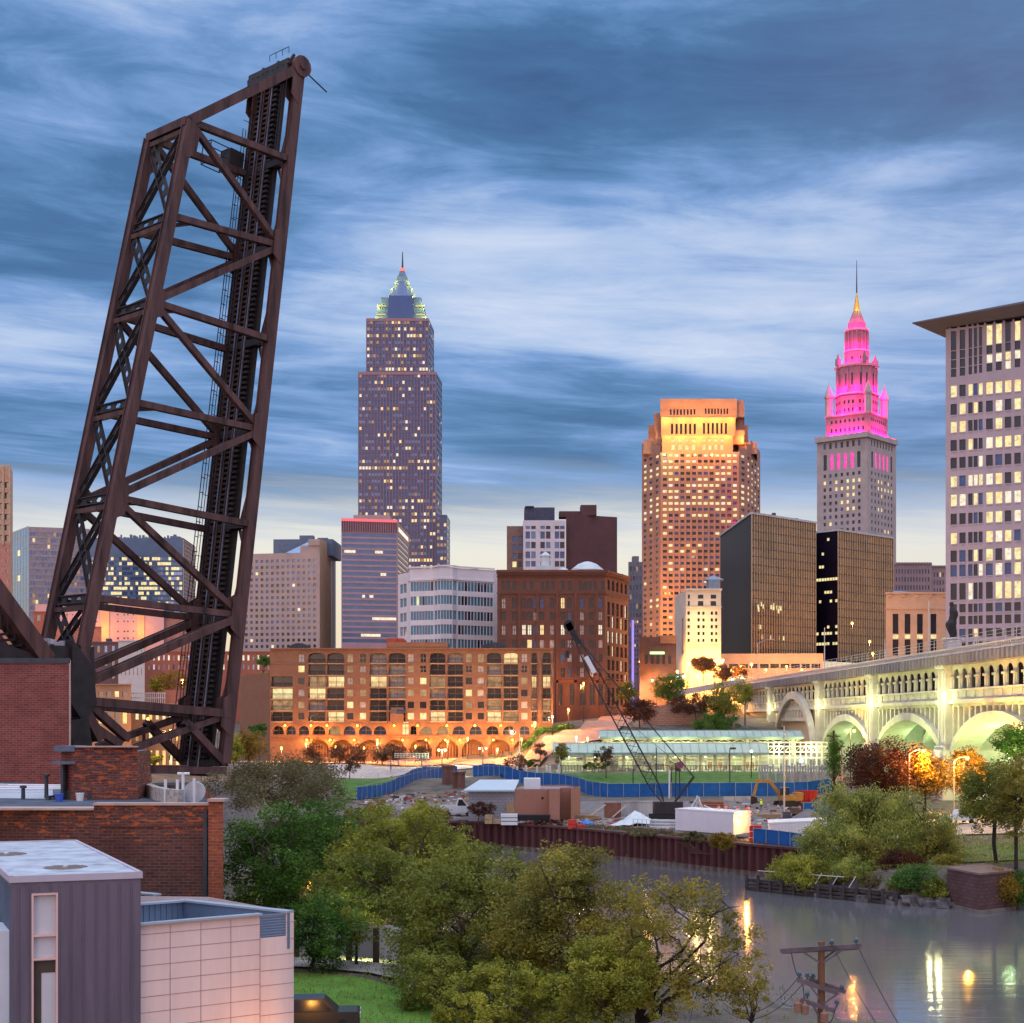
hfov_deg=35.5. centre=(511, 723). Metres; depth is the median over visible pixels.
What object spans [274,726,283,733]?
window
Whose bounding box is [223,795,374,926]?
tree
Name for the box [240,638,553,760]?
apartment building
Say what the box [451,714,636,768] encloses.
uphill road
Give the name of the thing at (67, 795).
roof junk
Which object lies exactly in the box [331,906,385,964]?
tree
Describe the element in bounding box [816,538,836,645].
window
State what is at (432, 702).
window
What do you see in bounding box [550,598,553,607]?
window
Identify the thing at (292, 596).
beige tower
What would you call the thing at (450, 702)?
window
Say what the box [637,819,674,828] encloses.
chain fence
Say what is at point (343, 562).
window
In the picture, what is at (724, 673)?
tree
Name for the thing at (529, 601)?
window
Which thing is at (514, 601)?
window
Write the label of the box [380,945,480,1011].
tree
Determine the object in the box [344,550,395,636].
window
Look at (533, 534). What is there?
window
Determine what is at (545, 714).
window
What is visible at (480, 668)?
window
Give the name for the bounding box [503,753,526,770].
tree
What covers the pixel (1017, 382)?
window
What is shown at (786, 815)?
crate pile
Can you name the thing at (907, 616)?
window
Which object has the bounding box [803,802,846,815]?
blue fence
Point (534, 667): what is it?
window
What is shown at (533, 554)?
window
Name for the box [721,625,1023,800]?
viaduct
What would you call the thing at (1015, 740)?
tree
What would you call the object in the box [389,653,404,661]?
window
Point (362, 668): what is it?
window
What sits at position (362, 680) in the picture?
window
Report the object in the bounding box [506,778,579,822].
site office
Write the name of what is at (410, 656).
window
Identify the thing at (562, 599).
window
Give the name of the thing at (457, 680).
window
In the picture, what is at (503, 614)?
window
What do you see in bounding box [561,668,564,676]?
window
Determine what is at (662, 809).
crawler crane
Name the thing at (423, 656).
window
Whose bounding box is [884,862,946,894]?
bush
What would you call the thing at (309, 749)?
street tree
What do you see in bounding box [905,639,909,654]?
window
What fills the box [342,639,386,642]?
window
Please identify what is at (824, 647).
light pole
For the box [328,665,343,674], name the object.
window
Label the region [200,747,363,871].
tree
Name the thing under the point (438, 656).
window
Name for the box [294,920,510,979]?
board fence
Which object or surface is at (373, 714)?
window
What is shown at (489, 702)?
window
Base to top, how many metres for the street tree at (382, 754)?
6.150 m
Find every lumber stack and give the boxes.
[576,815,599,819]
[756,814,781,818]
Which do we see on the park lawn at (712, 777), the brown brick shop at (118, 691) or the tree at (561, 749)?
the tree at (561, 749)
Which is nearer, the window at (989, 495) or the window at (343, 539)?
the window at (989, 495)
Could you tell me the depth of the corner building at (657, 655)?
520.00 m
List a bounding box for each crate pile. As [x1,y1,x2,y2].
[485,815,500,823]
[568,819,584,828]
[782,811,793,818]
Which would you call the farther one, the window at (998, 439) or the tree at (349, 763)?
the window at (998, 439)
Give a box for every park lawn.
[312,777,396,798]
[538,772,785,782]
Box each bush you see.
[764,851,803,879]
[773,850,842,891]
[791,814,883,862]
[826,852,880,885]
[843,831,895,869]
[858,866,888,888]
[875,847,928,869]
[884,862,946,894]
[887,881,911,894]
[902,820,973,858]
[918,878,948,898]
[930,853,965,864]
[992,865,1023,908]
[1009,868,1023,907]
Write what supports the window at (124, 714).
in the brown brick shop at (118, 691)
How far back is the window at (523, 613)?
480.47 m
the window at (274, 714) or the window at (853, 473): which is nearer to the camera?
the window at (274, 714)
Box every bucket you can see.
[55,794,63,801]
[75,793,83,800]
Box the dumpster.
[795,790,818,801]
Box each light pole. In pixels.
[757,639,774,678]
[824,627,824,667]
[928,601,929,650]
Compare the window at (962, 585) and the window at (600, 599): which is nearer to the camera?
the window at (600, 599)
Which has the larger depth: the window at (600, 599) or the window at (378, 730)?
the window at (600, 599)
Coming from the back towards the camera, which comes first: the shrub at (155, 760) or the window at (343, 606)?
the window at (343, 606)
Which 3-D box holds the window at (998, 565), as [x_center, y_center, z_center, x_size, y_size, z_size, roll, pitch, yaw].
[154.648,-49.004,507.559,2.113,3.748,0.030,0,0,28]
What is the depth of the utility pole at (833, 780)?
283.83 m
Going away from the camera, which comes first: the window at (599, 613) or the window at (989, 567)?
the window at (599, 613)
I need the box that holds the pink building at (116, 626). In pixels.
[35,604,190,650]
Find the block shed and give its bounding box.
[464,780,518,820]
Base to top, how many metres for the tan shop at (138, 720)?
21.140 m
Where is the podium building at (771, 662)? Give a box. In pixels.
[721,653,822,681]
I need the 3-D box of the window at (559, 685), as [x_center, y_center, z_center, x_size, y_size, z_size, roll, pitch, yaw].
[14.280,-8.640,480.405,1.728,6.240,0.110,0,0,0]
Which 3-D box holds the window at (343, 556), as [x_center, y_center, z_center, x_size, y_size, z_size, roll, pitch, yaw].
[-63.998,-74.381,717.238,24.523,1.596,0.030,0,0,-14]
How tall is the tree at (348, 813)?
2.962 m
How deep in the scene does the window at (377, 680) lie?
421.64 m
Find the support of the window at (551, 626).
in the warehouse at (539, 606)
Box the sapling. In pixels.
[729,963,773,1022]
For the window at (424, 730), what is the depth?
422.36 m
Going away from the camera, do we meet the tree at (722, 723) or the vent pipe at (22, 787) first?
the vent pipe at (22, 787)
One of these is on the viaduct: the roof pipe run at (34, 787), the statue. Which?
the statue
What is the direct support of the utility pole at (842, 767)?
on the ground at (425, 786)
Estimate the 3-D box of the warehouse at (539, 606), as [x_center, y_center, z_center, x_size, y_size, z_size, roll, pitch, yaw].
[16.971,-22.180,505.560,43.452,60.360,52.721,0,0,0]
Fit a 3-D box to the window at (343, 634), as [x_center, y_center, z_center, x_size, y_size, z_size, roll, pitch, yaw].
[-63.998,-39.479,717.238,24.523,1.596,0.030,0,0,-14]
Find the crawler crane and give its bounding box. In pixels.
[563,620,694,819]
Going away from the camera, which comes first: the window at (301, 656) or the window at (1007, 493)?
the window at (301, 656)
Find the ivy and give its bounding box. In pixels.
[823,732,845,789]
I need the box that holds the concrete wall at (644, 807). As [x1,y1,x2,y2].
[621,801,652,814]
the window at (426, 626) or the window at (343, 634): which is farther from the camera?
the window at (343, 634)
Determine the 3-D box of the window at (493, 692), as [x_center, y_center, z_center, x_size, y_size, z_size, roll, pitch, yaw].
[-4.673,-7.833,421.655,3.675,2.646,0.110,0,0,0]
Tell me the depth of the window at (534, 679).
421.64 m
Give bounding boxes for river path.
[294,957,503,999]
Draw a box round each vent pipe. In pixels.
[20,785,26,798]
[43,774,49,797]
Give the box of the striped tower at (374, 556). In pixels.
[341,515,408,647]
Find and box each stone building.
[894,562,931,591]
[932,565,945,591]
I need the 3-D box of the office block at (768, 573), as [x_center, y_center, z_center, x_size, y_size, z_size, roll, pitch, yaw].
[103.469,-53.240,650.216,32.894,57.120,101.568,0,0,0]
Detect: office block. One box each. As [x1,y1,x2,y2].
[719,512,816,653]
[816,529,893,662]
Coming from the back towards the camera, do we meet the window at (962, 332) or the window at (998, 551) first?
the window at (962, 332)
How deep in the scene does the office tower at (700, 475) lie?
1000.48 m
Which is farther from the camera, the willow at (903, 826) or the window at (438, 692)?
the window at (438, 692)
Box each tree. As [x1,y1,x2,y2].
[147,677,163,694]
[153,670,186,689]
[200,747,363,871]
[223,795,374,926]
[231,733,247,770]
[235,728,269,774]
[247,723,266,759]
[254,654,269,672]
[285,887,369,973]
[301,743,326,763]
[302,845,436,927]
[322,798,488,926]
[325,743,348,763]
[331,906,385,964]
[341,756,360,778]
[342,805,382,819]
[345,741,370,763]
[371,744,391,764]
[377,836,566,987]
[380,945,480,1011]
[388,742,410,765]
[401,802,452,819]
[409,745,431,766]
[429,955,596,1022]
[465,838,653,1007]
[467,801,496,825]
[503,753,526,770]
[530,743,547,765]
[548,929,664,1022]
[551,742,570,773]
[586,872,772,1022]
[592,746,614,777]
[615,680,639,701]
[621,697,657,726]
[649,672,688,704]
[666,692,724,720]
[688,711,741,729]
[689,655,717,693]
[695,679,747,725]
[708,832,737,853]
[712,663,732,691]
[731,665,749,678]
[734,677,754,725]
[831,734,935,800]
[892,747,958,814]
[945,745,992,806]
[954,755,1023,862]
[981,751,1023,871]
[987,719,1023,796]
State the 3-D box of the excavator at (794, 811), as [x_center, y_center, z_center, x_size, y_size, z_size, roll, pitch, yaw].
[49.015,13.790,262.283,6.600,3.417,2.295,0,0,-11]
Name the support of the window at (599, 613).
in the warehouse at (539, 606)
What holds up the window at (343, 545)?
in the striped tower at (374, 556)
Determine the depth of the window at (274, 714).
421.64 m
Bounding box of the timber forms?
[590,803,625,817]
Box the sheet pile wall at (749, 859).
[264,821,846,877]
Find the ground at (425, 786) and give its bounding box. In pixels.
[151,700,1023,1022]
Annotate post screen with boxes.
[758,759,827,781]
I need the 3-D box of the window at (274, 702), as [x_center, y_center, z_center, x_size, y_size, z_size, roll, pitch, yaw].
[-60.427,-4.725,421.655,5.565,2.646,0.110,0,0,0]
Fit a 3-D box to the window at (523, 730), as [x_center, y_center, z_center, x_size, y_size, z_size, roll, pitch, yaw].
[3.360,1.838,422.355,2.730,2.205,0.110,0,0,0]
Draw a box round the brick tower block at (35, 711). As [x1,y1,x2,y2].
[0,658,70,783]
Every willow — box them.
[808,778,886,832]
[832,780,965,857]
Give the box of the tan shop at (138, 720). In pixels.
[131,690,196,776]
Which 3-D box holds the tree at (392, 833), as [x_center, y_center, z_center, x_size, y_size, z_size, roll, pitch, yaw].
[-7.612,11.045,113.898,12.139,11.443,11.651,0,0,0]
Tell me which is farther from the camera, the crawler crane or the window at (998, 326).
the window at (998, 326)
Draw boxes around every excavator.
[750,779,803,805]
[790,797,825,815]
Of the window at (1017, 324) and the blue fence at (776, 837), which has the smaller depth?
the blue fence at (776, 837)
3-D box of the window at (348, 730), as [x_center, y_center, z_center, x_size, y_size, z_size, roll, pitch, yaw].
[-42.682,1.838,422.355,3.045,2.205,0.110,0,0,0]
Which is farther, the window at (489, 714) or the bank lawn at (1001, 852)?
the window at (489, 714)
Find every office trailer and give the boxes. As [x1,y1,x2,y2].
[673,807,752,837]
[767,817,841,835]
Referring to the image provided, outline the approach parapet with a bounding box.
[673,678,744,694]
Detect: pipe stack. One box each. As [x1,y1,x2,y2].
[649,819,674,828]
[698,801,723,808]
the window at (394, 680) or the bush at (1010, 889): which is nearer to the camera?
the bush at (1010, 889)
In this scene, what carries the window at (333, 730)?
in the apartment building at (432, 690)
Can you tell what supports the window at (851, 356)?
in the pinnacle tower at (856, 468)
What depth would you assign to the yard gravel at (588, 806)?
290.89 m
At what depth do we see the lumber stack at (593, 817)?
261.51 m
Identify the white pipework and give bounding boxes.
[164,772,205,801]
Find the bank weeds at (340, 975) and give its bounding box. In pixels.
[294,919,872,1022]
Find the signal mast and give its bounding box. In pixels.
[669,761,683,797]
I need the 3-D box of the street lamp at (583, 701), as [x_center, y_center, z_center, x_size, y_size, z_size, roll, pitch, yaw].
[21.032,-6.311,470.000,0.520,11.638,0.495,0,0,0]
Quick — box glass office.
[88,534,195,642]
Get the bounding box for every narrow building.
[628,556,642,682]
[631,617,641,702]
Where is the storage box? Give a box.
[501,814,517,824]
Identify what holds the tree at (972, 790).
on the ground at (425, 786)
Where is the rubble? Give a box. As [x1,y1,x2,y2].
[364,791,801,834]
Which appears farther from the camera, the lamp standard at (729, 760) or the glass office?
the glass office
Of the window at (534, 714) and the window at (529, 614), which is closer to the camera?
the window at (534, 714)
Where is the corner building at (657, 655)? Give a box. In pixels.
[639,635,676,705]
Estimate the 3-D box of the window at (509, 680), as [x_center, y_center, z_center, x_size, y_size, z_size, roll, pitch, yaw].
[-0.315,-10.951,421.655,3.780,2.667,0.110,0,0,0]
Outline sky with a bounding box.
[0,0,1023,667]
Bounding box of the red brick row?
[145,651,269,722]
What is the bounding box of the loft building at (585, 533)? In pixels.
[507,505,616,571]
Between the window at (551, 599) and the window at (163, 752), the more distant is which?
the window at (551, 599)
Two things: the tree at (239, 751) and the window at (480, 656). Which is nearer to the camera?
the tree at (239, 751)
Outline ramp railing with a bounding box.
[387,753,432,773]
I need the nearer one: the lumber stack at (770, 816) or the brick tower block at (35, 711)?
the brick tower block at (35, 711)
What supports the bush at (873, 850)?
on the ground at (425, 786)
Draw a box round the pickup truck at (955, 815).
[937,809,976,822]
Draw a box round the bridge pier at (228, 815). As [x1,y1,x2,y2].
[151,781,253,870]
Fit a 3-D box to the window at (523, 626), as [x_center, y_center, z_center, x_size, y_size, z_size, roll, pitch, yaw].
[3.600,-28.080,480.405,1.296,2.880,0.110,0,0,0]
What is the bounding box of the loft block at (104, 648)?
[91,638,117,683]
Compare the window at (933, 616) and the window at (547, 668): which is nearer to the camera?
the window at (547, 668)
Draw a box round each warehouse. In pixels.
[0,782,228,898]
[497,552,630,722]
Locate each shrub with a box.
[151,752,163,781]
[525,759,539,767]
[534,819,563,825]
[583,761,606,772]
[620,830,657,839]
[682,831,708,850]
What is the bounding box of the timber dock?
[745,870,902,905]
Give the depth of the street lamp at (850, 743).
351.92 m
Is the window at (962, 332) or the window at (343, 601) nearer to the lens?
the window at (962, 332)
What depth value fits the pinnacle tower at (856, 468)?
812.28 m
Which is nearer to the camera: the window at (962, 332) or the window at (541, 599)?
the window at (541, 599)
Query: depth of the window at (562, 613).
480.47 m
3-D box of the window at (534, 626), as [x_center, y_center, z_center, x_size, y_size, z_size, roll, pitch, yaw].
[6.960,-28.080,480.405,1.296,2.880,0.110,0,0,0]
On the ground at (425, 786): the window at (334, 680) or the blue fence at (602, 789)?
the blue fence at (602, 789)
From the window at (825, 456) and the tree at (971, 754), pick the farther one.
the window at (825, 456)
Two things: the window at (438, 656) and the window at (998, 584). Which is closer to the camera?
the window at (438, 656)
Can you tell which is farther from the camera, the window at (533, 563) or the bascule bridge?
the window at (533, 563)
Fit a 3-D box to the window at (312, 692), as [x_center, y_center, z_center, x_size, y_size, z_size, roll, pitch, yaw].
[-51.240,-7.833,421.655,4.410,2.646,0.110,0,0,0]
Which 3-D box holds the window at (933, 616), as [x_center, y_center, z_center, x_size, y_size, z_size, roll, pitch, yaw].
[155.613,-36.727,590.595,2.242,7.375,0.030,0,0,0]
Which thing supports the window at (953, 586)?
in the courthouse tower at (984, 469)
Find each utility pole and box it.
[719,937,897,1022]
[777,726,790,810]
[827,731,840,791]
[841,747,842,790]
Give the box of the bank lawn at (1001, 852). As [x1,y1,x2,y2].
[923,842,1023,862]
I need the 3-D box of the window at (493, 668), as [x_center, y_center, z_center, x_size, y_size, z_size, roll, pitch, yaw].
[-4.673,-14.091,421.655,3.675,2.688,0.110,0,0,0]
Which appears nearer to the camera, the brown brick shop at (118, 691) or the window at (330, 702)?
the brown brick shop at (118, 691)
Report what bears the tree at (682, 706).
on the ground at (425, 786)
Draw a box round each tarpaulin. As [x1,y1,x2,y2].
[580,819,592,824]
[611,811,649,825]
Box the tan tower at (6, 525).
[0,465,12,644]
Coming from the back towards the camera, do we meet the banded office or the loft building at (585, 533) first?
the loft building at (585, 533)
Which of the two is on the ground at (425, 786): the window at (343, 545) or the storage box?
the storage box
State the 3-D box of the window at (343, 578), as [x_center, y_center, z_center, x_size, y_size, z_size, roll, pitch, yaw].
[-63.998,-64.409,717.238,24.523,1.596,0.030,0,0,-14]
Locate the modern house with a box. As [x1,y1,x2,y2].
[0,839,293,1022]
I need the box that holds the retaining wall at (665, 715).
[638,703,706,724]
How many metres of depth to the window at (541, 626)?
480.47 m
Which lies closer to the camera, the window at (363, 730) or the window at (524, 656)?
the window at (524, 656)
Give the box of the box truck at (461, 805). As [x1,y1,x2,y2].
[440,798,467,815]
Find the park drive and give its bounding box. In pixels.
[888,819,1023,837]
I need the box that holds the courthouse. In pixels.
[884,591,945,657]
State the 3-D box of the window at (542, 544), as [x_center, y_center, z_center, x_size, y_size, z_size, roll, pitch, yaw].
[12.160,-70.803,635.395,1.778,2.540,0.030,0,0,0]
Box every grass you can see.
[747,832,1023,871]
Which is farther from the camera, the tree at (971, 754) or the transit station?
the transit station
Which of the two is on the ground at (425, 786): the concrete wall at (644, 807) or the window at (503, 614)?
the concrete wall at (644, 807)
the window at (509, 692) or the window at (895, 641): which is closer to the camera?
the window at (509, 692)
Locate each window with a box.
[0,548,7,583]
[31,892,57,1022]
[33,532,87,609]
[103,557,181,603]
[115,712,118,722]
[123,713,126,722]
[162,751,165,764]
[245,560,283,647]
[272,677,292,686]
[272,689,292,698]
[272,700,292,709]
[272,712,292,720]
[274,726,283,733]
[287,726,295,733]
[298,654,303,661]
[298,666,526,718]
[300,726,308,733]
[309,653,324,661]
[309,665,324,674]
[309,677,324,686]
[309,689,324,698]
[309,700,324,709]
[309,712,324,720]
[314,726,324,733]
[328,653,343,661]
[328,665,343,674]
[328,677,343,686]
[328,689,343,698]
[328,700,343,709]
[328,712,343,720]
[330,726,340,733]
[342,533,395,537]
[342,538,395,542]
[342,544,395,548]
[342,550,395,553]
[342,555,395,559]
[342,561,395,564]
[342,566,395,570]
[342,572,395,576]
[342,577,395,581]
[342,583,395,587]
[342,589,395,592]
[342,594,395,598]
[342,600,395,603]
[342,605,395,609]
[342,611,395,614]
[342,616,395,620]
[342,622,395,625]
[342,628,395,631]
[342,633,395,636]
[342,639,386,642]
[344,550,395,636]
[345,726,354,733]
[347,654,352,661]
[347,666,352,671]
[347,678,352,683]
[359,321,445,566]
[360,654,365,661]
[360,666,365,671]
[360,678,365,683]
[360,726,371,733]
[371,653,385,661]
[371,665,385,674]
[371,677,385,686]
[371,689,385,698]
[371,700,385,709]
[371,712,385,720]
[375,726,385,733]
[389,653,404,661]
[389,665,404,674]
[389,677,404,686]
[389,689,404,698]
[389,700,404,709]
[399,528,407,540]
[402,722,408,734]
[408,654,413,661]
[408,666,413,671]
[408,678,413,683]
[411,580,451,647]
[411,726,415,733]
[420,654,425,661]
[420,666,425,671]
[420,726,431,733]
[425,625,427,634]
[430,653,444,661]
[430,665,444,674]
[430,677,444,686]
[430,689,444,698]
[430,700,444,709]
[430,712,444,720]
[437,726,447,733]
[448,653,462,661]
[448,665,462,674]
[448,677,462,686]
[448,689,462,698]
[448,700,462,709]
[448,712,462,720]
[453,726,464,733]
[461,625,463,634]
[466,654,471,661]
[466,666,471,671]
[469,726,481,733]
[478,654,483,661]
[478,666,483,671]
[486,726,498,733]
[487,653,500,661]
[487,665,500,674]
[487,677,500,686]
[487,689,500,698]
[487,700,500,709]
[487,712,500,720]
[501,582,603,661]
[501,598,505,607]
[501,612,505,619]
[501,625,505,634]
[503,726,515,733]
[504,653,517,661]
[504,665,517,674]
[504,677,517,686]
[504,689,517,698]
[504,700,517,709]
[504,712,517,720]
[512,598,516,607]
[512,612,516,619]
[512,625,516,634]
[520,726,529,733]
[521,654,526,661]
[521,666,526,671]
[522,598,525,607]
[522,612,525,619]
[522,625,525,634]
[527,598,531,607]
[527,612,531,619]
[527,625,531,634]
[531,532,535,538]
[531,542,535,547]
[531,552,535,557]
[531,561,535,566]
[532,653,536,661]
[532,665,536,674]
[532,677,536,686]
[532,689,536,698]
[532,700,536,709]
[532,712,536,720]
[533,625,535,634]
[540,532,544,538]
[540,542,544,547]
[540,598,543,607]
[540,612,543,619]
[540,625,543,634]
[543,653,550,661]
[543,665,550,674]
[543,677,550,686]
[543,689,550,698]
[543,700,550,709]
[543,712,550,720]
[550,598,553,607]
[550,612,553,619]
[550,625,553,634]
[558,684,561,704]
[561,598,564,607]
[561,612,564,619]
[561,625,564,634]
[561,640,564,647]
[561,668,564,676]
[567,598,571,607]
[567,612,571,619]
[567,640,571,647]
[567,668,571,676]
[569,684,573,704]
[580,598,583,607]
[580,612,583,619]
[580,625,583,634]
[580,668,583,676]
[580,684,585,704]
[589,598,593,607]
[589,612,593,619]
[589,625,593,634]
[589,684,594,704]
[598,598,601,607]
[598,612,601,619]
[598,625,601,634]
[598,684,602,704]
[644,409,748,636]
[720,423,722,433]
[758,602,783,639]
[760,664,768,667]
[770,664,778,667]
[791,664,799,667]
[801,664,809,667]
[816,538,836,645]
[824,455,826,470]
[824,471,891,534]
[830,454,833,469]
[831,356,885,434]
[837,453,839,468]
[844,453,846,468]
[851,452,853,467]
[857,451,859,466]
[871,452,872,466]
[875,453,876,468]
[890,457,891,472]
[893,614,897,633]
[893,639,897,654]
[905,614,909,633]
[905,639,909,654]
[917,614,922,633]
[917,639,922,652]
[931,614,935,633]
[931,639,935,650]
[951,327,1020,645]
[951,331,955,350]
[951,583,956,599]
[960,330,964,348]
[960,583,965,599]
[986,382,992,393]
[986,492,992,503]
[986,549,992,560]
[986,563,992,574]
[986,582,992,598]
[987,325,991,344]
[996,324,1001,343]
[996,381,1001,392]
[996,400,1001,410]
[996,418,1001,428]
[996,436,1001,446]
[996,454,1001,464]
[996,473,1001,483]
[996,492,1001,502]
[996,511,1001,521]
[996,530,1001,541]
[996,548,1001,559]
[996,563,1001,574]
[996,582,1001,597]
[1005,380,1010,391]
[1005,491,1010,502]
[1005,548,1010,559]
[1005,563,1010,573]
[1005,581,1010,597]
[1006,322,1010,341]
[1015,321,1019,339]
[1015,379,1020,390]
[1015,490,1020,501]
[1015,547,1020,558]
[1015,562,1020,573]
[1015,581,1020,597]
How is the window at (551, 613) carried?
in the warehouse at (539, 606)
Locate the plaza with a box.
[328,764,474,777]
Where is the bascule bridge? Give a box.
[0,46,326,775]
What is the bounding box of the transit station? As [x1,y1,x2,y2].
[553,730,827,772]
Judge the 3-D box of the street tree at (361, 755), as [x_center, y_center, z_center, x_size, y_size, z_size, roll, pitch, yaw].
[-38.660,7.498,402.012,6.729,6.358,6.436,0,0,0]
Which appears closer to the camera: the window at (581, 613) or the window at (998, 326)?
the window at (581, 613)
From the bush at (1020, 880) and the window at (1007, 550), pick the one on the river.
the bush at (1020, 880)
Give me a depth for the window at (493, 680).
421.64 m
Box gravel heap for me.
[791,809,818,818]
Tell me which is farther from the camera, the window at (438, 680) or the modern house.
the window at (438, 680)
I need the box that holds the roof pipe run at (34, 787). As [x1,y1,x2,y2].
[0,784,60,789]
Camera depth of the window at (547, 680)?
421.64 m
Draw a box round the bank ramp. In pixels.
[678,841,712,854]
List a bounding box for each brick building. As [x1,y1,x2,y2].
[33,611,45,633]
[55,626,101,642]
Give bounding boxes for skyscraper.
[358,252,449,568]
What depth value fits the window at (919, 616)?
590.56 m
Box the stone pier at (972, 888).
[946,863,1015,913]
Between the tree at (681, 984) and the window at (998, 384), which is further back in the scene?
the window at (998, 384)
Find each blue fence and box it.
[356,766,456,799]
[473,763,831,796]
[753,827,801,846]
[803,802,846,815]
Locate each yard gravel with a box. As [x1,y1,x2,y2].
[359,801,617,822]
[581,801,836,841]
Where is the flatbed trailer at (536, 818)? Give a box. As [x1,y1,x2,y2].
[518,814,558,824]
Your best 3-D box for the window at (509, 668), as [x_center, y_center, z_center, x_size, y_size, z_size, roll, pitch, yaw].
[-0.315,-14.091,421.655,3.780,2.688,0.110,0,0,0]
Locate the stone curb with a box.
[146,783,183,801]
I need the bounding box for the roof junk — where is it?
[45,790,90,799]
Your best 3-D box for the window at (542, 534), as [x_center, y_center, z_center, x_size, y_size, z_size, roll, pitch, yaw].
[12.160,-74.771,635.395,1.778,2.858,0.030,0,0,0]
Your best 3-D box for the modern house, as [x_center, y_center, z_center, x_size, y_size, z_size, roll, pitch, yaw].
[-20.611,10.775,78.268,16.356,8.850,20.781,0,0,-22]
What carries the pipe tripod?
on the yard gravel at (734, 806)
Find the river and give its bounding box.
[255,847,1023,1022]
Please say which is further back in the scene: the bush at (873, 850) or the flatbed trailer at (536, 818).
the flatbed trailer at (536, 818)
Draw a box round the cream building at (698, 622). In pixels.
[675,576,723,703]
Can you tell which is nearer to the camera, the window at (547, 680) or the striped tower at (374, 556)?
the window at (547, 680)
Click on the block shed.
(499, 794)
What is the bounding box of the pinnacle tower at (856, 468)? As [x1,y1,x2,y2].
[815,260,897,564]
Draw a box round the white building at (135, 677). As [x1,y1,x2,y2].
[118,640,144,701]
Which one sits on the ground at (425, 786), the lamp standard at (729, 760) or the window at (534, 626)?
the lamp standard at (729, 760)
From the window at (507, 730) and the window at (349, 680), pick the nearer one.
the window at (349, 680)
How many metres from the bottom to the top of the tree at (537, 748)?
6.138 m
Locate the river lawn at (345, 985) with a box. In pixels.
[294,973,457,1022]
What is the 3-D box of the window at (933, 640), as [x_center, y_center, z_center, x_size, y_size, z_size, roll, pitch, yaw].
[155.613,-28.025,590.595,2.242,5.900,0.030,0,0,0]
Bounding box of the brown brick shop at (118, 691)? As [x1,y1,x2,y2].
[92,684,131,745]
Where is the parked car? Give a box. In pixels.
[294,993,360,1022]
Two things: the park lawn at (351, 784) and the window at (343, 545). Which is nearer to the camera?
the park lawn at (351, 784)
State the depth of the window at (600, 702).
480.47 m
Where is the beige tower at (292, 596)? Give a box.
[243,535,340,650]
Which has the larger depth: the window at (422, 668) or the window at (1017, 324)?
the window at (1017, 324)
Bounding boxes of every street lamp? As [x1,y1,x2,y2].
[583,682,583,720]
[845,730,855,777]
[909,749,925,798]
[953,756,969,808]
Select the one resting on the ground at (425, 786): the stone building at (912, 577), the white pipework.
the stone building at (912, 577)
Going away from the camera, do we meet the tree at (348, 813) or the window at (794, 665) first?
the tree at (348, 813)
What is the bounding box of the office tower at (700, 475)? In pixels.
[642,399,759,636]
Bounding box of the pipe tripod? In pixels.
[691,796,710,807]
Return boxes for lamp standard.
[387,748,394,772]
[656,747,656,777]
[729,747,735,781]
[750,750,752,777]
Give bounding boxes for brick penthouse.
[51,745,150,799]
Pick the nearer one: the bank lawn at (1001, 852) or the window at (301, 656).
the bank lawn at (1001, 852)
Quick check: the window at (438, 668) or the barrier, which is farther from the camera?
the window at (438, 668)
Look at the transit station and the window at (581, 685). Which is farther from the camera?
the window at (581, 685)
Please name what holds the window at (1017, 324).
in the courthouse tower at (984, 469)
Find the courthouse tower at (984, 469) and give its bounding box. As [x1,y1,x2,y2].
[912,301,1023,645]
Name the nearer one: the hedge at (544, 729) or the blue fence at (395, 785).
the blue fence at (395, 785)
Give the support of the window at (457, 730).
in the apartment building at (432, 690)
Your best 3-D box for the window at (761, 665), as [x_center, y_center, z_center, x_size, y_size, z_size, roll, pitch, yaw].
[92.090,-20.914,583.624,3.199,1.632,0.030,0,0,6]
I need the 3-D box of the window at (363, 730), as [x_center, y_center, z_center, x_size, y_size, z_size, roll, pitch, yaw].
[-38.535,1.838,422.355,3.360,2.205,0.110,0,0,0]
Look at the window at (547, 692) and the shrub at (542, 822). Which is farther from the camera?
the window at (547, 692)
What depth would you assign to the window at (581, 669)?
480.47 m
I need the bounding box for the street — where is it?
[231,758,457,765]
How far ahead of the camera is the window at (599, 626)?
480.47 m
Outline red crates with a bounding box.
[749,825,761,842]
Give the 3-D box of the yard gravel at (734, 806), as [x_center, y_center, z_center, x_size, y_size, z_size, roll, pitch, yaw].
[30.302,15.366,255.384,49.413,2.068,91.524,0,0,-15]
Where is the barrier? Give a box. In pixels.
[723,796,755,801]
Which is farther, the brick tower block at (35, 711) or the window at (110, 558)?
the window at (110, 558)
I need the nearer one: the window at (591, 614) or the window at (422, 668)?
the window at (422, 668)
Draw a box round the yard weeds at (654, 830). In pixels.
[559,822,791,846]
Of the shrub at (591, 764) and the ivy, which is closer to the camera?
the ivy
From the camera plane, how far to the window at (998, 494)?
507.54 m
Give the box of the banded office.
[398,565,496,647]
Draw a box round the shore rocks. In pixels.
[760,883,1023,908]
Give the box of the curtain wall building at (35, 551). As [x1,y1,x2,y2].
[13,526,89,623]
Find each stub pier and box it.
[441,765,455,784]
[452,771,465,787]
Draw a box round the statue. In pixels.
[941,602,963,648]
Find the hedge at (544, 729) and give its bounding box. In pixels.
[520,723,574,749]

